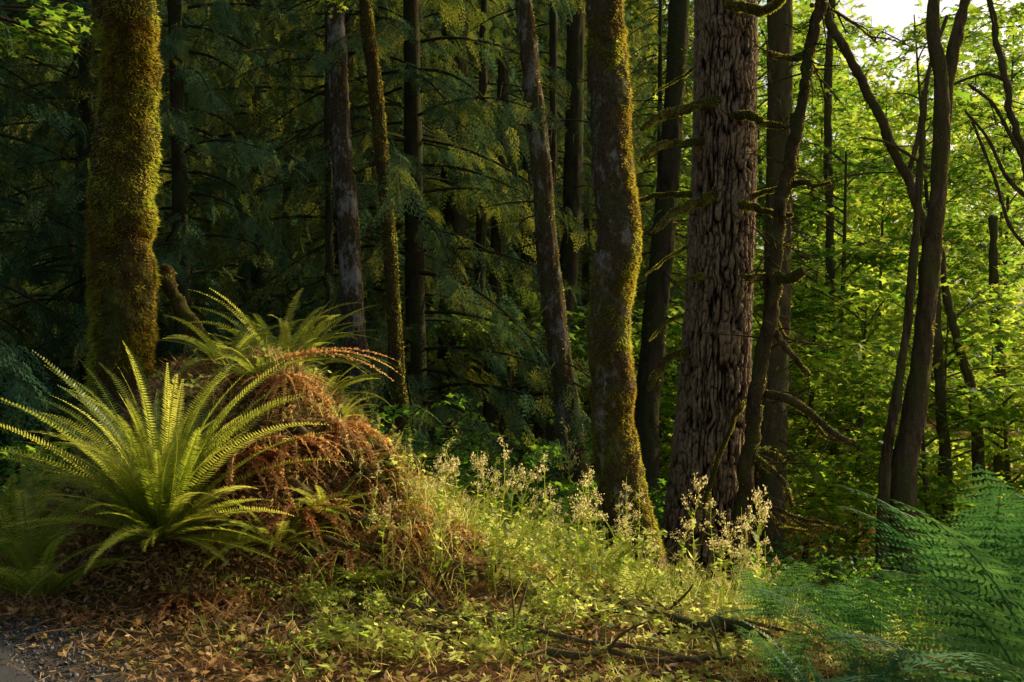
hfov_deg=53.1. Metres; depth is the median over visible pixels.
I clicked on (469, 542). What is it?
tree root
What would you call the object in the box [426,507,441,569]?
weed
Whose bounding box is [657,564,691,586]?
leafy weed
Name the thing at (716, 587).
weed
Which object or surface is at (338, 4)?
maple bough
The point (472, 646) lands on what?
fallen branch
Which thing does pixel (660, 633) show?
fallen branch
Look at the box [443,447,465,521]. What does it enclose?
weed
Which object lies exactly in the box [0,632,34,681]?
road
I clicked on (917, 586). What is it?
shrub
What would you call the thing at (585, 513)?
weed
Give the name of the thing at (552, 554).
weed
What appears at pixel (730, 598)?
lady fern
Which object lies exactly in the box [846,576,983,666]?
shrub
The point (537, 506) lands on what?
weed
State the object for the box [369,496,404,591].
weed
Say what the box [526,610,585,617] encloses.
fallen branch
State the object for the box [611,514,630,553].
weed
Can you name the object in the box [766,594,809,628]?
lady fern
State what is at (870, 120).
maple tree
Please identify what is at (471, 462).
shrub
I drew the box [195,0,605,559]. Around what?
cedar tree
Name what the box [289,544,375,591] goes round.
dead fern
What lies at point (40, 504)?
sword fern
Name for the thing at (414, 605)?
fallen branch
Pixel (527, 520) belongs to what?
weed
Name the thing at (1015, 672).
bracken fern
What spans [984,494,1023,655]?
bracken fern
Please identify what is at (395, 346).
mossy tree
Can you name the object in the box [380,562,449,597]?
dead fern
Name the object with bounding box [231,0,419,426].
fir tree
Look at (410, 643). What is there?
leafy weed
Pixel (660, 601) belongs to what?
leafy weed
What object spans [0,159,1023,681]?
ground
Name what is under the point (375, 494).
weed
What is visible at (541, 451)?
shrub
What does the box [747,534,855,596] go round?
shrub
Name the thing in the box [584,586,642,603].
fallen branch
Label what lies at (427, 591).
fallen branch
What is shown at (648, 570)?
weed
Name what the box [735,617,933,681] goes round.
sword fern
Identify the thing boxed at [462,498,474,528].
weed
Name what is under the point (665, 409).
maple tree
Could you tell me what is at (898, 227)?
distant maples
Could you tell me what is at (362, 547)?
leafy weed
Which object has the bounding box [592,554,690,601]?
leafy weed
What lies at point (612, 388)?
mossy tree
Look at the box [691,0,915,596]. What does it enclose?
dead tree
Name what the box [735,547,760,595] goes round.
weed
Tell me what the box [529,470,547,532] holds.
weed
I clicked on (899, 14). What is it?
sky
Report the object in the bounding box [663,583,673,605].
weed
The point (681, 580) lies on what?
fallen branch
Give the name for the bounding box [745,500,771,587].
weed
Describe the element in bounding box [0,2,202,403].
cedar tree
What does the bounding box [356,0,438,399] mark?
fir tree
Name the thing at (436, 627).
fallen branch
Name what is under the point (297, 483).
tree root
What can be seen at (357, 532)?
dead fern
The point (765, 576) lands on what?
weed
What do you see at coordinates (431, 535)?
weed
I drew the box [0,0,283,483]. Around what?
cedar tree
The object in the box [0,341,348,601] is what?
sword fern
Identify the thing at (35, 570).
sword fern
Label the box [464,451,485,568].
weed
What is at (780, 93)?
fir tree
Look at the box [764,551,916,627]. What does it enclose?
shrub
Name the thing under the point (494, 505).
leafy weed
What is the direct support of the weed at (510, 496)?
on the ground at (446, 673)
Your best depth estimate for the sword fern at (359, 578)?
6.14 m
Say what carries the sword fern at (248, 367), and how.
on the ground at (446, 673)
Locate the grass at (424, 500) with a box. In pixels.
[72,340,956,681]
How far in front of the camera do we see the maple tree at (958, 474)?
18.80 m
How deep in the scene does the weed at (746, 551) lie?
6.12 m
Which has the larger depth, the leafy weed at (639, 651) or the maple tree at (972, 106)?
the maple tree at (972, 106)
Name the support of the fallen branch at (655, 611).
on the ground at (446, 673)
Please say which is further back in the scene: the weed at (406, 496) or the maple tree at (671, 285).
the maple tree at (671, 285)
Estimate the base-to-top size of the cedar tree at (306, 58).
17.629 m
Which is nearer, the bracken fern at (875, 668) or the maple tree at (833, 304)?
the bracken fern at (875, 668)
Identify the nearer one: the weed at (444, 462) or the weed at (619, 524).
the weed at (444, 462)
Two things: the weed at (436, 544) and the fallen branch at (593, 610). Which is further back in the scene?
the weed at (436, 544)
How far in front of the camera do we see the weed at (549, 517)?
7.42 m
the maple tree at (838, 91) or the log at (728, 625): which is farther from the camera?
the maple tree at (838, 91)
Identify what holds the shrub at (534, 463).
on the ground at (446, 673)
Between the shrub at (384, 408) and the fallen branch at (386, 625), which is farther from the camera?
the shrub at (384, 408)
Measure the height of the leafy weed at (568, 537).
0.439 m
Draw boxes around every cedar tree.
[0,0,190,502]
[0,0,244,439]
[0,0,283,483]
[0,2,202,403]
[0,3,74,445]
[0,260,29,418]
[5,0,336,495]
[67,0,403,397]
[154,0,532,471]
[157,0,318,360]
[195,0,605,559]
[233,0,524,437]
[322,0,536,451]
[400,0,675,525]
[434,0,579,409]
[498,1,680,487]
[557,39,680,478]
[592,0,748,553]
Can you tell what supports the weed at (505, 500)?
on the ground at (446, 673)
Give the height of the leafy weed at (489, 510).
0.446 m
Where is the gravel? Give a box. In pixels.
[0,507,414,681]
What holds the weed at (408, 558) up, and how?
on the ground at (446, 673)
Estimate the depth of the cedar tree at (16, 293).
18.73 m
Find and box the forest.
[0,0,693,446]
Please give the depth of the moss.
6.82 m
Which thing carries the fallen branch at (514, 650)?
on the ground at (446, 673)
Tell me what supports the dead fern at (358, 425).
on the ground at (446, 673)
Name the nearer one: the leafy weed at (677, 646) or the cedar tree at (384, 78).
the leafy weed at (677, 646)
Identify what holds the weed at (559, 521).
on the ground at (446, 673)
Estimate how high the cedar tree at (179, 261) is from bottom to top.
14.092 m
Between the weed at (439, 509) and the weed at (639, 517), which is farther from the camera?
the weed at (639, 517)
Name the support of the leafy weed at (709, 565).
on the ground at (446, 673)
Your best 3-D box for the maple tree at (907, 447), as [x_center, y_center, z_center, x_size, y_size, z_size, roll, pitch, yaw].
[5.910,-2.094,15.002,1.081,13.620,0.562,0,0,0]
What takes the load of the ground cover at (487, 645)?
on the ground at (446, 673)
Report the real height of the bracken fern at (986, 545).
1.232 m
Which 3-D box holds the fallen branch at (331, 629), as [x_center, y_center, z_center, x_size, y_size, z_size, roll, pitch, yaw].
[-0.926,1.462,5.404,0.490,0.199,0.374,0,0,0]
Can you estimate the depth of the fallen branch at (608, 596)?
6.15 m
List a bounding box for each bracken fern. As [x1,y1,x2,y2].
[704,581,885,668]
[731,562,817,639]
[732,624,829,681]
[790,569,923,649]
[792,579,914,637]
[806,613,958,681]
[819,620,1023,681]
[835,464,1023,670]
[837,482,1023,676]
[868,500,1023,681]
[881,493,1023,666]
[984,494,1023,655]
[992,507,1023,634]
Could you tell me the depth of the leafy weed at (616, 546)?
8.18 m
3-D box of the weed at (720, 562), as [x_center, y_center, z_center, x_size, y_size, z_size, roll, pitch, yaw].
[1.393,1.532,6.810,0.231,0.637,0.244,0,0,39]
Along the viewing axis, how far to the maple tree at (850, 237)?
32.71 m
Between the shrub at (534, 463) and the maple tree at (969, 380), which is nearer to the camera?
the shrub at (534, 463)
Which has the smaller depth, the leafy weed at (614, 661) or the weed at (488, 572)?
the leafy weed at (614, 661)
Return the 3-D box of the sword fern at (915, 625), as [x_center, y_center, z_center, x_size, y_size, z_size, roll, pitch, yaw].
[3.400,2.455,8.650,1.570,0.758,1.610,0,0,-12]
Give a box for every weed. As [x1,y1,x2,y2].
[256,569,355,617]
[261,637,294,658]
[285,581,355,607]
[300,543,355,611]
[309,590,338,630]
[344,532,379,557]
[356,457,363,508]
[359,573,430,620]
[362,462,384,541]
[365,511,408,539]
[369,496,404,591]
[373,619,433,660]
[388,522,396,567]
[402,464,411,533]
[403,523,412,568]
[407,440,414,489]
[409,485,419,515]
[423,454,459,583]
[425,517,436,567]
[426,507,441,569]
[427,638,441,657]
[428,522,442,586]
[430,458,447,562]
[431,437,455,491]
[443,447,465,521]
[445,497,503,523]
[447,505,476,599]
[449,485,497,541]
[455,489,465,524]
[458,599,489,636]
[458,608,521,648]
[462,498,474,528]
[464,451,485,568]
[468,497,560,531]
[468,618,538,663]
[470,451,501,530]
[475,435,513,596]
[475,501,573,571]
[478,455,491,548]
[484,548,493,590]
[485,496,528,538]
[487,535,530,560]
[488,509,500,564]
[489,459,503,547]
[491,546,553,589]
[492,460,514,522]
[493,517,583,561]
[494,600,540,634]
[501,548,603,612]
[502,463,527,543]
[502,510,606,550]
[504,508,561,539]
[512,469,538,531]
[512,497,575,555]
[521,542,542,568]
[522,496,534,538]
[523,573,590,621]
[524,532,623,574]
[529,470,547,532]
[529,510,601,561]
[532,487,544,528]
[533,451,572,589]
[539,483,560,567]
[547,526,554,574]
[548,526,561,578]
[551,501,567,559]
[556,534,626,565]
[557,418,579,537]
[563,532,646,576]
[564,473,594,595]
[571,472,601,602]
[573,527,665,588]
[574,488,596,552]
[578,466,615,597]
[582,487,608,597]
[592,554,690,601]
[593,645,627,672]
[597,513,667,593]
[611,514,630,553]
[613,501,624,554]
[618,514,635,591]
[619,476,634,562]
[621,494,631,562]
[624,563,670,602]
[627,629,662,661]
[632,489,644,570]
[644,533,653,602]
[645,583,688,606]
[647,526,656,585]
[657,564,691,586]
[660,613,696,655]
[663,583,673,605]
[670,517,695,584]
[681,472,708,584]
[683,558,688,614]
[683,558,713,588]
[689,564,702,600]
[691,548,697,588]
[698,498,725,587]
[699,578,715,596]
[706,523,740,606]
[710,538,739,600]
[711,578,719,601]
[715,511,743,591]
[721,571,728,608]
[729,507,747,601]
[732,600,767,622]
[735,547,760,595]
[737,514,758,621]
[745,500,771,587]
[747,485,769,587]
[754,546,764,585]
[755,537,774,623]
[771,553,779,591]
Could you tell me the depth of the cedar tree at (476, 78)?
17.97 m
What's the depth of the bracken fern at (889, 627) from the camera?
7.17 m
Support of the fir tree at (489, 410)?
on the ground at (446, 673)
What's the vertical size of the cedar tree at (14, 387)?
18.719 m
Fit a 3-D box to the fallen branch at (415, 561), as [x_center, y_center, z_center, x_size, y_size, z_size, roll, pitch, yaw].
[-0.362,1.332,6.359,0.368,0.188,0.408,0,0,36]
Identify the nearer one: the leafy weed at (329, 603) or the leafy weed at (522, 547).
the leafy weed at (329, 603)
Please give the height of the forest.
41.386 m
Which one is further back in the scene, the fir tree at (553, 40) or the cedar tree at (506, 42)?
the cedar tree at (506, 42)
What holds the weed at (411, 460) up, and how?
on the ground at (446, 673)
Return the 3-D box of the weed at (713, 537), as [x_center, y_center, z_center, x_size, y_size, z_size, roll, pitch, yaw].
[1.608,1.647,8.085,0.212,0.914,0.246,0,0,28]
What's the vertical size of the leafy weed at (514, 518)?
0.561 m
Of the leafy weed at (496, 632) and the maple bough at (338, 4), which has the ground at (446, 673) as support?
the leafy weed at (496, 632)
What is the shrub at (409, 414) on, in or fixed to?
on the ground at (446, 673)
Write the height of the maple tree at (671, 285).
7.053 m
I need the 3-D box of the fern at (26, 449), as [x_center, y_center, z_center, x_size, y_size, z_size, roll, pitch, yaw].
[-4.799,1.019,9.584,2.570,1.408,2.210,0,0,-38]
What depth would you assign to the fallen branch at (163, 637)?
5.35 m
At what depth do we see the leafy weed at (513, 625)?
5.49 m
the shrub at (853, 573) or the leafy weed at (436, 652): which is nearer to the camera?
the leafy weed at (436, 652)
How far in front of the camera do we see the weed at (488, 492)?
7.85 m
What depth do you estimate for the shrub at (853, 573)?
12.07 m
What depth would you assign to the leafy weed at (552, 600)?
5.86 m
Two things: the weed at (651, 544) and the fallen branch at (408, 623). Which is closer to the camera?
the fallen branch at (408, 623)
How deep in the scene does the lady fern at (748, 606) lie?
7.21 m
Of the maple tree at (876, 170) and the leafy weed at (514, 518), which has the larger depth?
the maple tree at (876, 170)
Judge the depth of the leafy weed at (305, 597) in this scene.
5.91 m
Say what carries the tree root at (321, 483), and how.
on the ground at (446, 673)
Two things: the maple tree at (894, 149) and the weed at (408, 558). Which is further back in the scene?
the maple tree at (894, 149)
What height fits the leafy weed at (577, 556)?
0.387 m
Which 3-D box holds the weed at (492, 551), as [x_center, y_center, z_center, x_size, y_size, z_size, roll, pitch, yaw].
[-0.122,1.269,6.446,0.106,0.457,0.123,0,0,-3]
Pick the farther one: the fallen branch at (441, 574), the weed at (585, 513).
the weed at (585, 513)
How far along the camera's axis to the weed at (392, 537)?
6.23 m
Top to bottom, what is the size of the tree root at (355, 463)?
0.370 m
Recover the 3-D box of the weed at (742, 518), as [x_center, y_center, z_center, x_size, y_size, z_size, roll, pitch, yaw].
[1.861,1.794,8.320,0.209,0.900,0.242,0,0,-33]
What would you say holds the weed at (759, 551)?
on the ground at (446, 673)
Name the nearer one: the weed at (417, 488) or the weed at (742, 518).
the weed at (417, 488)
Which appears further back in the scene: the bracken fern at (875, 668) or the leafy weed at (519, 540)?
the leafy weed at (519, 540)
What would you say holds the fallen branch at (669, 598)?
on the ground at (446, 673)
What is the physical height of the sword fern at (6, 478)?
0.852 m
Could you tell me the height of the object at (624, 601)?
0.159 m
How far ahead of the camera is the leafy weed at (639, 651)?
5.10 m
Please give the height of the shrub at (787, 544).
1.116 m
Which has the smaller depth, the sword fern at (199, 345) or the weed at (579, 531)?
the weed at (579, 531)
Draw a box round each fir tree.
[208,20,321,332]
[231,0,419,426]
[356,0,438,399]
[396,0,521,461]
[435,0,554,482]
[437,49,562,486]
[486,0,596,517]
[518,0,595,488]
[638,0,793,591]
[750,0,844,564]
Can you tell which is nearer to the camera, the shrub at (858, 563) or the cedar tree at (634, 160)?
the shrub at (858, 563)
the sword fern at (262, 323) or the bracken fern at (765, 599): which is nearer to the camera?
the bracken fern at (765, 599)
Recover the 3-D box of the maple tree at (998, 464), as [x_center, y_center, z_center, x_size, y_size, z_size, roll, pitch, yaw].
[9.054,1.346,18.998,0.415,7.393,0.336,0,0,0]
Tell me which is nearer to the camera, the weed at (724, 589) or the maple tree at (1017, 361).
the weed at (724, 589)
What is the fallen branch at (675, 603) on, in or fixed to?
on the ground at (446, 673)
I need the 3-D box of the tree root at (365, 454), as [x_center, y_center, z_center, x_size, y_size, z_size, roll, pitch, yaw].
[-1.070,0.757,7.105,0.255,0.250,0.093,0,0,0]
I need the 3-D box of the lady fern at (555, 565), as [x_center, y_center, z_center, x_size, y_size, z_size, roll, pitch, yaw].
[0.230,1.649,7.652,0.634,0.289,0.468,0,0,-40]
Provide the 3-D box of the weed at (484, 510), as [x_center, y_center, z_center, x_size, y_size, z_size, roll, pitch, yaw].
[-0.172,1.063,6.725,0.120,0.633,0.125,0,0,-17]
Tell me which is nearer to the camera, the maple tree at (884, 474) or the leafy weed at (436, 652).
the leafy weed at (436, 652)
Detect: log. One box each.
[158,263,220,360]
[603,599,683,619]
[668,613,770,640]
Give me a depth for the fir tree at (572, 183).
16.87 m
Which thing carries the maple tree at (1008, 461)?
on the ground at (446, 673)
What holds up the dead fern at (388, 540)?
on the ground at (446, 673)
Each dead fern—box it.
[27,606,120,629]
[106,587,238,633]
[167,441,332,529]
[182,586,318,618]
[220,491,367,570]
[223,431,355,500]
[236,372,337,420]
[247,573,347,611]
[256,346,400,380]
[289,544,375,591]
[316,414,400,473]
[323,529,412,563]
[324,468,429,522]
[345,434,406,467]
[350,500,438,552]
[350,518,434,562]
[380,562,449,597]
[412,525,483,562]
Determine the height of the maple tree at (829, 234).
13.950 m
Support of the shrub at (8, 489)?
on the ground at (446, 673)
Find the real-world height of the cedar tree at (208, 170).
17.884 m
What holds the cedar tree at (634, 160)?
on the ground at (446, 673)
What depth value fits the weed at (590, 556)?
6.88 m
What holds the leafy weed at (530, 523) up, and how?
on the ground at (446, 673)
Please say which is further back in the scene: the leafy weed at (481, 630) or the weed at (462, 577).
the weed at (462, 577)
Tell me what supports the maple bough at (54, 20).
attached to the cedar tree at (14, 387)
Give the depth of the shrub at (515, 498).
10.85 m
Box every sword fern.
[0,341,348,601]
[0,426,66,552]
[0,446,111,571]
[0,469,52,523]
[0,514,153,611]
[1,457,66,524]
[156,315,297,380]
[182,288,378,373]
[201,487,351,570]
[210,299,399,373]
[214,344,332,387]
[276,471,382,525]
[314,550,413,594]
[319,393,377,428]
[322,358,391,406]
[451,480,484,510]
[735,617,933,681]
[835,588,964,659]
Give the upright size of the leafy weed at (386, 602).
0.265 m
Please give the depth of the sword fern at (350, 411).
7.33 m
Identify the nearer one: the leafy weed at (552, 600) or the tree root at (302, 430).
the leafy weed at (552, 600)
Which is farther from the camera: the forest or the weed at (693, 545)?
the forest
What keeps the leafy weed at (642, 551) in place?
on the ground at (446, 673)
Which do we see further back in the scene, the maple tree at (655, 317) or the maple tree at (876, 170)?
the maple tree at (876, 170)
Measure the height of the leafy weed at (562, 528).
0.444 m
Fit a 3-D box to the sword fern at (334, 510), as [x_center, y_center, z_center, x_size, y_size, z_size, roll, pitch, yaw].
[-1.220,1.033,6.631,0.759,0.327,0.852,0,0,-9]
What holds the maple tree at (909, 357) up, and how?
on the ground at (446, 673)
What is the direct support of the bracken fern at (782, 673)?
on the ground at (446, 673)
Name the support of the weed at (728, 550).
on the ground at (446, 673)
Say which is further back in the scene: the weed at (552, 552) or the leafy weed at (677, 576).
the leafy weed at (677, 576)
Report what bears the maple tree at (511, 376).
on the ground at (446, 673)
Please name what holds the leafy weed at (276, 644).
on the ground at (446, 673)
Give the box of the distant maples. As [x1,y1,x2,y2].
[626,0,1023,410]
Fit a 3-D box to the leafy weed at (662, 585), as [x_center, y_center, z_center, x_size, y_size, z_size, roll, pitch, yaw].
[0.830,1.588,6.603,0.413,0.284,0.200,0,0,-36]
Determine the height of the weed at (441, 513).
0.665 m
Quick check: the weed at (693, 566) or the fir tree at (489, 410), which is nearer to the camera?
the weed at (693, 566)
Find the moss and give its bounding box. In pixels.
[32,371,430,598]
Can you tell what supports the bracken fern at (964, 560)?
on the ground at (446, 673)
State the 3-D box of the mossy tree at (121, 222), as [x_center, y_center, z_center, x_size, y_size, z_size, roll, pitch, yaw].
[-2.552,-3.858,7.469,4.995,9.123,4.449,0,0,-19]
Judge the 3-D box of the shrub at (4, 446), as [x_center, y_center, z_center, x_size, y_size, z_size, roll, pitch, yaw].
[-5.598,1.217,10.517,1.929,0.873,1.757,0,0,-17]
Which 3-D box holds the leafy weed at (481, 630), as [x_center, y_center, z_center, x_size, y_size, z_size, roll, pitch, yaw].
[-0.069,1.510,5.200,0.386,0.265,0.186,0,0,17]
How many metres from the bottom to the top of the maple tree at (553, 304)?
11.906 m
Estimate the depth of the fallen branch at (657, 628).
5.64 m
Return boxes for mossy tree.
[73,0,164,432]
[326,0,380,430]
[357,0,410,465]
[583,0,669,575]
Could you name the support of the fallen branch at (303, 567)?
on the ground at (446, 673)
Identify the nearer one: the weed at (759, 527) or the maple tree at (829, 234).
the weed at (759, 527)
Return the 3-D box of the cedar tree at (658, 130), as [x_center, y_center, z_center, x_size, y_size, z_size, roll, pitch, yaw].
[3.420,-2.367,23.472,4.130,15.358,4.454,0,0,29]
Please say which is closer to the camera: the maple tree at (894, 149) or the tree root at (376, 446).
the tree root at (376, 446)
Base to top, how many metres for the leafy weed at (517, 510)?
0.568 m
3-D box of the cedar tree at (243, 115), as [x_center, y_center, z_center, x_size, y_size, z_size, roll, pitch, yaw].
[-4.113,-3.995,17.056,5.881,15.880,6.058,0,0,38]
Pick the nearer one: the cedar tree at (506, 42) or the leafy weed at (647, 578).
the leafy weed at (647, 578)
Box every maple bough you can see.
[0,0,100,60]
[319,0,352,17]
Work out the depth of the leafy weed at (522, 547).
7.17 m
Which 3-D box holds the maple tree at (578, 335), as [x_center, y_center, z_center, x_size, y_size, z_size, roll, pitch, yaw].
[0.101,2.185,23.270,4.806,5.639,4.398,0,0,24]
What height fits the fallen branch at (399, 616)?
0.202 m
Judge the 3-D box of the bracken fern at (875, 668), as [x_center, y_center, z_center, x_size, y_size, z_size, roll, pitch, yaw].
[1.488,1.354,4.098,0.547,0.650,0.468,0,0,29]
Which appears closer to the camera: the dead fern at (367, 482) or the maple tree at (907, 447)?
the dead fern at (367, 482)
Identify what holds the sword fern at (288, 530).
on the ground at (446, 673)
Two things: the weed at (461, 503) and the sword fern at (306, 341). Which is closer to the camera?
the weed at (461, 503)
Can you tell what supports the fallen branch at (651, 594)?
on the ground at (446, 673)
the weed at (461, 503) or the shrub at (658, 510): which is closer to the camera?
the weed at (461, 503)
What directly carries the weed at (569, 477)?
on the ground at (446, 673)
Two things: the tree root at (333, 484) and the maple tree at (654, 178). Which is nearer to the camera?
the tree root at (333, 484)
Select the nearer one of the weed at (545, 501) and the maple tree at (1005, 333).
the weed at (545, 501)
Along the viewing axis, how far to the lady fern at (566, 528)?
8.88 m
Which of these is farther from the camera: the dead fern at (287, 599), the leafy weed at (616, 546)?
the leafy weed at (616, 546)
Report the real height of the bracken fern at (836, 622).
0.590 m
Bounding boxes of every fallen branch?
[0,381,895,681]
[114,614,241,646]
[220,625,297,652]
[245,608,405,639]
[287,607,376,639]
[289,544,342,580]
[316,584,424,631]
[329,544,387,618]
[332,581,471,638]
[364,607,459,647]
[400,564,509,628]
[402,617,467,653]
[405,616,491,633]
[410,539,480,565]
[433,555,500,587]
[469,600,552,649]
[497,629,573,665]
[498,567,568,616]
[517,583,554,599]
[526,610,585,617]
[546,613,730,665]
[553,591,721,631]
[574,580,643,611]
[575,606,662,620]
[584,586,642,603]
[611,597,664,616]
[620,583,729,615]
[620,584,799,636]
[630,621,683,638]
[635,576,668,602]
[635,618,723,643]
[666,560,718,602]
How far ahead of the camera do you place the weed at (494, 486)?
7.47 m
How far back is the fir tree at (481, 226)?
15.44 m
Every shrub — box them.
[0,375,87,461]
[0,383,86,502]
[0,423,52,484]
[0,477,36,503]
[34,428,74,477]
[358,402,414,431]
[366,386,483,482]
[368,410,519,506]
[406,437,599,536]
[409,438,572,517]
[433,444,495,491]
[461,442,568,519]
[500,471,666,550]
[516,451,555,503]
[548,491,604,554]
[744,549,903,623]
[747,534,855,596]
[748,534,804,579]
[749,534,880,616]
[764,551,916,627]
[784,543,942,633]
[807,562,1023,668]
[815,564,948,608]
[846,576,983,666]
[891,547,969,655]
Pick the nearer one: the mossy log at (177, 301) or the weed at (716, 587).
the weed at (716, 587)
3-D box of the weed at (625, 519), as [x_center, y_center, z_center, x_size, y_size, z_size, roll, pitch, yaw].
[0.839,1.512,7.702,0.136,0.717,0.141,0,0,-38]
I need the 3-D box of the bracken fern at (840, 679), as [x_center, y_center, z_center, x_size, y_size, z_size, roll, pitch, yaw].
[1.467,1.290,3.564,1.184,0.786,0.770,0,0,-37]
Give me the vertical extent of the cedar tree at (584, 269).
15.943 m
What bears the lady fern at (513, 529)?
on the ground at (446, 673)
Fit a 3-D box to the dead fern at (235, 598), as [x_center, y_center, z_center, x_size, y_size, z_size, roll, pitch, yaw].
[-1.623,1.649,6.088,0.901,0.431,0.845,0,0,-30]
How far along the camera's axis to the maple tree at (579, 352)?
17.89 m
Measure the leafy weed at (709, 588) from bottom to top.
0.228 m
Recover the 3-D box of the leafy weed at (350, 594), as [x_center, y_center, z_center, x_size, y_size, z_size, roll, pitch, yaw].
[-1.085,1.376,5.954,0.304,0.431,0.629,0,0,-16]
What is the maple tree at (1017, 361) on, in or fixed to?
on the ground at (446, 673)
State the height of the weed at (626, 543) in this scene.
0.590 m
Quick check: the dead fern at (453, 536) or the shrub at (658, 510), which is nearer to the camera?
the dead fern at (453, 536)
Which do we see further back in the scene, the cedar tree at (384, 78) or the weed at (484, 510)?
the cedar tree at (384, 78)
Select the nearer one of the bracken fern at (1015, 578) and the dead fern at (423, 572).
the bracken fern at (1015, 578)
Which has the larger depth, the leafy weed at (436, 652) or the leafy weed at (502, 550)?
the leafy weed at (502, 550)
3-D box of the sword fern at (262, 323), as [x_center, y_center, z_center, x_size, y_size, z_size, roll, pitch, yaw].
[-1.900,-0.029,8.353,1.668,0.805,1.710,0,0,-12]
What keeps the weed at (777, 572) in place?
on the ground at (446, 673)
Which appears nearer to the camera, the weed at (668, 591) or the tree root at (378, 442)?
the weed at (668, 591)
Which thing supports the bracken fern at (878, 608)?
on the ground at (446, 673)
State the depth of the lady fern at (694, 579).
8.15 m
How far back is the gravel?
5.30 m
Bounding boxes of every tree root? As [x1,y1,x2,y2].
[255,360,317,402]
[266,416,343,484]
[287,475,373,525]
[300,535,405,565]
[303,375,424,469]
[304,467,342,507]
[306,394,415,475]
[319,435,384,483]
[327,429,364,477]
[330,481,426,516]
[345,436,403,481]
[349,433,374,464]
[381,513,513,568]
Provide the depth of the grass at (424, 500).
6.33 m
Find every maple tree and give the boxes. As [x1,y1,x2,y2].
[385,279,592,488]
[430,314,592,465]
[459,0,662,552]
[495,332,679,499]
[505,298,684,505]
[578,274,677,464]
[579,0,692,528]
[583,112,692,438]
[633,266,754,472]
[637,0,903,480]
[642,65,805,435]
[659,372,833,544]
[661,325,926,569]
[749,266,981,578]
[751,135,1005,573]
[751,231,935,575]
[753,55,902,445]
[791,69,965,440]
[795,309,961,486]
[797,0,1023,502]
[820,358,1023,590]
[821,280,1023,590]
[823,0,840,560]
[824,3,960,564]
[869,373,1023,561]
[874,89,928,634]
[888,0,951,616]
[889,12,1023,426]
[892,38,1023,482]
[916,0,969,530]
[923,289,1023,508]
[924,102,1023,435]
[940,246,986,507]
[954,0,1023,350]
[988,214,1008,565]
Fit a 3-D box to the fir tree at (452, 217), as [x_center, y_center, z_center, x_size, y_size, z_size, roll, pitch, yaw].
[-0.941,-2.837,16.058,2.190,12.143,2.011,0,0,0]
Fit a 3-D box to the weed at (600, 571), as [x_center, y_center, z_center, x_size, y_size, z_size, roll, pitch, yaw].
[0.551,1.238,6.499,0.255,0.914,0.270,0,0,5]
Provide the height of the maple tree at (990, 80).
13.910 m
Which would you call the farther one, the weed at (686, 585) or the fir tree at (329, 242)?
the fir tree at (329, 242)
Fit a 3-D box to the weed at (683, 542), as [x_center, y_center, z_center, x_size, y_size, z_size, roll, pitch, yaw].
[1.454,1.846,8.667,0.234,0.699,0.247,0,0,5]
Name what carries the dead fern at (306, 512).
on the ground at (446, 673)
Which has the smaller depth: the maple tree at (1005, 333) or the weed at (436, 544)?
the weed at (436, 544)
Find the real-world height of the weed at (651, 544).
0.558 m
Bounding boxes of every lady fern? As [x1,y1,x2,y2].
[473,504,544,556]
[479,502,542,531]
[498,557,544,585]
[509,516,609,544]
[527,548,581,575]
[586,551,666,600]
[675,566,716,589]
[707,585,748,604]
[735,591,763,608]
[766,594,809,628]
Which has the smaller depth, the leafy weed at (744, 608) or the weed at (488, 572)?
the weed at (488, 572)
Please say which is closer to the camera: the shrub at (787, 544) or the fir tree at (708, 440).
the fir tree at (708, 440)
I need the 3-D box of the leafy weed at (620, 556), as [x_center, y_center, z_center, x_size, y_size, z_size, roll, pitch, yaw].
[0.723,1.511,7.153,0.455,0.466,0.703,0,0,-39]
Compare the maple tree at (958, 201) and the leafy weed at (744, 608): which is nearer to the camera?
the leafy weed at (744, 608)
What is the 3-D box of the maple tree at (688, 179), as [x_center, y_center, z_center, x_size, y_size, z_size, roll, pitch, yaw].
[5.866,-1.078,28.009,4.583,12.287,5.315,0,0,-3]
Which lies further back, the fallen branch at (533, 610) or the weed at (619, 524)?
the weed at (619, 524)
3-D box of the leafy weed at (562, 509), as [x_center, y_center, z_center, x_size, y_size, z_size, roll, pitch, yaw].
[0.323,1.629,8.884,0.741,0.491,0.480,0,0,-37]
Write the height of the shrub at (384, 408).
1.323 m
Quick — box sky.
[386,0,1023,310]
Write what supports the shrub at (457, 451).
on the ground at (446, 673)
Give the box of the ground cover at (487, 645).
[113,343,999,681]
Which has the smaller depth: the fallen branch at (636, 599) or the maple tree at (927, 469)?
the fallen branch at (636, 599)
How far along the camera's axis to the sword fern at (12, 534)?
6.57 m
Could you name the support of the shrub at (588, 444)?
on the ground at (446, 673)
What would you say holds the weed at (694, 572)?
on the ground at (446, 673)
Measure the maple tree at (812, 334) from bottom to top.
7.306 m
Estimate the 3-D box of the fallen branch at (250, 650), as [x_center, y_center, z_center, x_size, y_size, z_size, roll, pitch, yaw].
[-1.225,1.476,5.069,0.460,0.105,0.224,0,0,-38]
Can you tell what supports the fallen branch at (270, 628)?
on the ground at (446, 673)
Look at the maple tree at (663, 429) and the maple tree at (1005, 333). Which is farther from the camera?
the maple tree at (663, 429)
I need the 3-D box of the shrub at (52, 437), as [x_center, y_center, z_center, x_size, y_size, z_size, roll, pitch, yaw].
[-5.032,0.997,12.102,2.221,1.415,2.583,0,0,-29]

